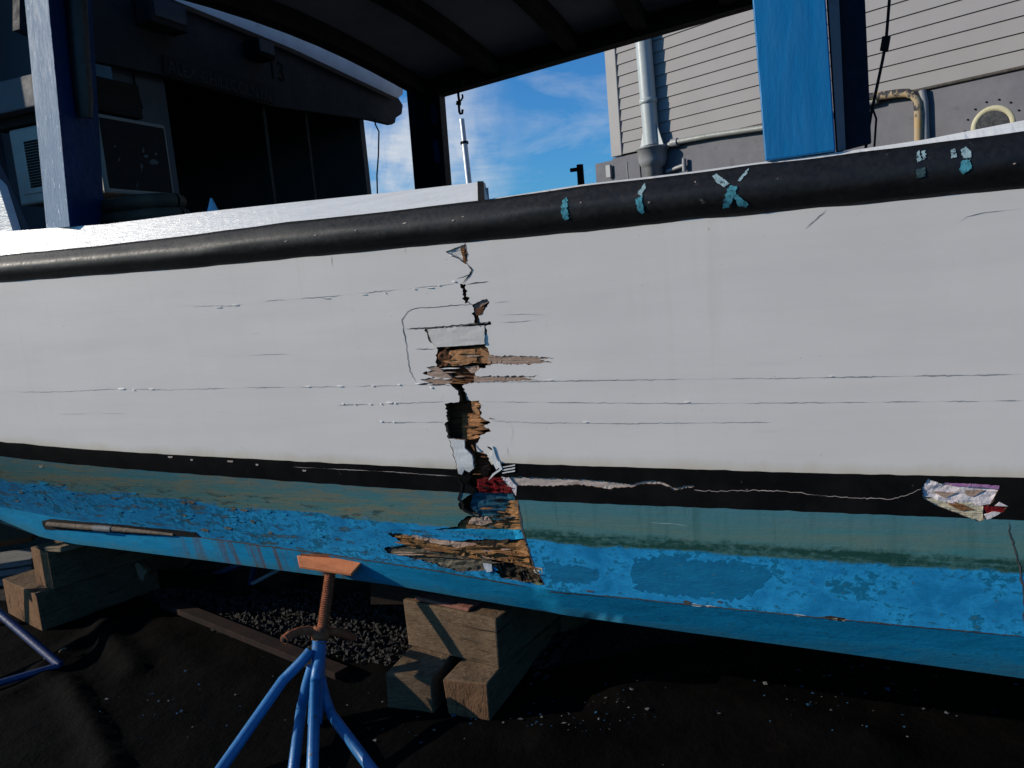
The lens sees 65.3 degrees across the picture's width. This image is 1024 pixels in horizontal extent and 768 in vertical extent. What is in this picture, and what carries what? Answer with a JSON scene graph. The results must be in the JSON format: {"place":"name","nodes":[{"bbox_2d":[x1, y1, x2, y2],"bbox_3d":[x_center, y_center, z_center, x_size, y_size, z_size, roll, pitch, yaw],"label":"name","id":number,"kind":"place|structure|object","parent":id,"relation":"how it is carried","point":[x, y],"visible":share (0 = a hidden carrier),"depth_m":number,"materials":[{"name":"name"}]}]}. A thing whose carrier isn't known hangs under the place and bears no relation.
{"place":"outdoors","nodes":[
{"label":"outdoors","id":0,"kind":"place"},
{"bbox_2d":[101,193,190,223],"bbox_3d":[-1.648,-0.737,3.582,0.490,0.192,0.337,-1,9,26],"label":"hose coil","id":1,"kind":"object","parent":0,"point":[134,207],"visible":0.56,"depth_m":3.44,"materials":[{"name":"rubber"}]},
{"bbox_2d":[155,555,192,568],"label":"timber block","id":2,"kind":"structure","parent":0,"point":[166,562],"depth_m":4.86,"materials":[{"name":"brown wood"}]},
{"bbox_2d":[0,523,718,667],"bbox_3d":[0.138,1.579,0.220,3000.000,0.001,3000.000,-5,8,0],"label":"ground","id":3,"kind":"structure","parent":0,"point":[597,639],"depth_m":3.51,"materials":[{"name":"grey gravel"}]},
{"bbox_2d":[0,574,16,585],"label":"lumber plank","id":4,"kind":"object","parent":3,"relation":"on","point":[1,580],"depth_m":4.82,"materials":[{"name":"wood"}]},
{"bbox_2d":[0,564,33,576],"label":"lumber plank","id":5,"kind":"object","parent":4,"relation":"on","point":[13,570],"visible":0.24,"depth_m":4.84,"materials":[{"name":"wood"}]},
{"bbox_2d":[0,548,32,568],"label":"lumber plank","id":6,"kind":"object","parent":5,"relation":"on","point":[16,558],"visible":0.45,"depth_m":4.89,"materials":[{"name":"wood"}]},
{"bbox_2d":[0,524,36,546],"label":"lumber plank","id":7,"kind":"object","parent":6,"relation":"on","point":[9,535],"visible":0.45,"depth_m":5.20,"materials":[{"name":"brown wood"}]},
{"bbox_2d":[151,586,582,679],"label":"gravel","id":8,"kind":"structure","parent":3,"relation":"on","point":[245,603],"depth_m":3.90,"materials":[{"name":"grey gravel"}]},
{"bbox_2d":[0,596,1023,767],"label":"ground cloth","id":9,"kind":"object","parent":3,"relation":"on","point":[133,653],"visible":0.8,"depth_m":2.91,"materials":[{"name":"black fabric"}]},
{"bbox_2d":[0,608,63,685],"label":"jack stand","id":10,"kind":"object","parent":9,"relation":"on","point":[36,645],"visible":1,"depth_m":3.62,"materials":[{"name":"blue metal"}]},
{"bbox_2d":[3,556,159,630],"bbox_3d":[-2.362,1.101,4.406,0.459,0.200,0.620,2,10,39],"label":"timber block","id":11,"kind":"object","parent":9,"relation":"on","point":[31,601],"depth_m":4.21,"materials":[{"name":"brown wood"}]},
{"bbox_2d":[31,540,158,589],"bbox_3d":[-2.230,0.899,4.305,0.197,0.200,0.567,2,10,39],"label":"timber block","id":12,"kind":"object","parent":11,"relation":"on","point":[55,570],"depth_m":4.14,"materials":[{"name":"brown wood"}]},
{"bbox_2d":[44,542,86,551],"bbox_3d":[-2.128,0.795,4.143,0.512,0.028,0.094,-11,10,-37],"label":"wood shim","id":13,"kind":"object","parent":12,"relation":"on","point":[62,547],"visible":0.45,"depth_m":4.02,"materials":[{"name":"beige wood"}]},
{"bbox_2d":[135,561,150,580],"bbox_3d":[-2.017,1.021,4.375,0.066,0.109,0.064,-5,8,0],"label":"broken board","id":14,"kind":"object","parent":11,"relation":"on","point":[143,569],"visible":1,"depth_m":4.35,"materials":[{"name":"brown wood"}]},
{"bbox_2d":[160,598,348,679],"bbox_3d":[-1.257,1.165,3.736,1.464,0.030,0.070,2,10,40],"label":"plank","id":15,"kind":"object","parent":9,"relation":"on","point":[334,670],"visible":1,"depth_m":3.69,"materials":[{"name":"brown wood"}]},
{"bbox_2d":[215,553,377,767],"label":"jack stand","id":16,"kind":"object","parent":9,"relation":"on","point":[314,691],"visible":1,"depth_m":2.90,"materials":[{"name":"metal"}]},
{"bbox_2d":[386,646,462,712],"bbox_3d":[-0.266,1.098,3.301,0.199,0.148,0.706,-2,8,20],"label":"timber block","id":17,"kind":"object","parent":9,"relation":"on","point":[415,676],"depth_m":3.00,"materials":[{"name":"brown wood"}]},
{"bbox_2d":[443,623,557,719],"bbox_3d":[-0.020,1.086,3.239,0.177,0.146,0.758,-2,9,23],"label":"timber block","id":18,"kind":"object","parent":9,"relation":"on","point":[473,689],"depth_m":2.94,"materials":[{"name":"brown wood"}]},
{"bbox_2d":[403,595,560,666],"bbox_3d":[-0.114,0.919,3.257,0.455,0.192,0.454,0,10,35],"label":"timber block","id":19,"kind":"object","parent":18,"relation":"on","point":[493,634],"depth_m":3.06,"materials":[{"name":"brown wood"}]},
{"bbox_2d":[415,593,483,610],"bbox_3d":[-0.133,0.810,3.290,0.279,0.014,0.503,1,10,36],"label":"wood shim","id":20,"kind":"object","parent":19,"relation":"on","point":[462,603],"visible":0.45,"depth_m":3.10,"materials":[{"name":"brown wood"}]},
{"bbox_2d":[0,0,1023,677],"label":"fishing boat","id":21,"kind":"object","parent":19,"relation":"on","point":[776,396],"visible":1,"depth_m":2.67,"materials":[{"name":"white paint"}]},
{"bbox_2d":[207,198,217,211],"bbox_3d":[-1.248,-0.708,3.342,0.127,0.134,0.127,-5,8,0],"label":"marker cone","id":22,"kind":"object","parent":21,"relation":"on","point":[212,206],"visible":0.3,"depth_m":3.33,"materials":[{"name":"blue plastic"}]},
{"bbox_2d":[374,119,379,193],"bbox_3d":[-0.971,-1.637,5.772,0.012,0.542,0.128,-2,9,22],"label":"dangling wire","id":23,"kind":"object","parent":21,"relation":"hanging from","point":[378,157],"visible":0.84,"depth_m":5.76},
{"bbox_2d":[456,90,463,114],"bbox_3d":[-0.373,-2.021,5.742,0.062,0.170,0.033,-2,9,23],"label":"hanging hook","id":24,"kind":"object","parent":21,"relation":"hanging from","point":[458,102],"visible":1,"depth_m":5.74,"materials":[{"name":"black metal"}]},
{"bbox_2d":[459,118,471,182],"bbox_3d":[-0.410,-1.413,9.496,0.099,3.459,0.550,-6,8,-8],"label":"pole","id":25,"kind":"object","parent":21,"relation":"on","point":[464,143],"visible":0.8,"depth_m":9.47,"materials":[{"name":"white metal"}]},
{"bbox_2d":[864,0,890,148],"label":"hanging cable","id":26,"kind":"object","parent":21,"relation":"hanging from","point":[885,43],"visible":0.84,"depth_m":2.96,"materials":[{"name":"black rubber"}]},
{"bbox_2d":[37,651,1018,764],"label":"paint chips","id":27,"kind":"object","parent":9,"relation":"on","point":[808,704],"visible":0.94,"depth_m":2.86,"materials":[{"name":"paint"}]},
{"bbox_2d":[556,614,592,634],"bbox_3d":[0.224,0.868,3.670,0.249,0.439,0.303,3,11,45],"label":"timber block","id":28,"kind":"object","parent":3,"relation":"on","point":[566,623],"depth_m":3.54,"materials":[{"name":"brown wood"}]},
{"bbox_3d":[-0.694,1.069,4.277,3.092,0.019,0.848,-4,8,5],"label":"ground cloth","id":29,"kind":"object","parent":3,"relation":"on","visible":0},
{"bbox_2d":[212,564,281,585],"bbox_3d":[-1.449,0.992,4.504,0.707,0.284,0.218,-3,8,13],"label":"jack stand","id":30,"kind":"object","parent":29,"relation":"on","point":[252,580],"visible":0.22,"depth_m":4.50,"materials":[{"name":"blue metal"}]},
{"bbox_2d":[364,52,616,198],"label":"sky","id":31,"kind":"structure","parent":0,"point":[525,133],"materials":[{"name":"blue"}]},
{"bbox_2d":[595,0,1023,182],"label":"building","id":32,"kind":"structure","parent":0,"point":[684,100],"depth_m":7.53,"materials":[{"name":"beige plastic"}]}
]}

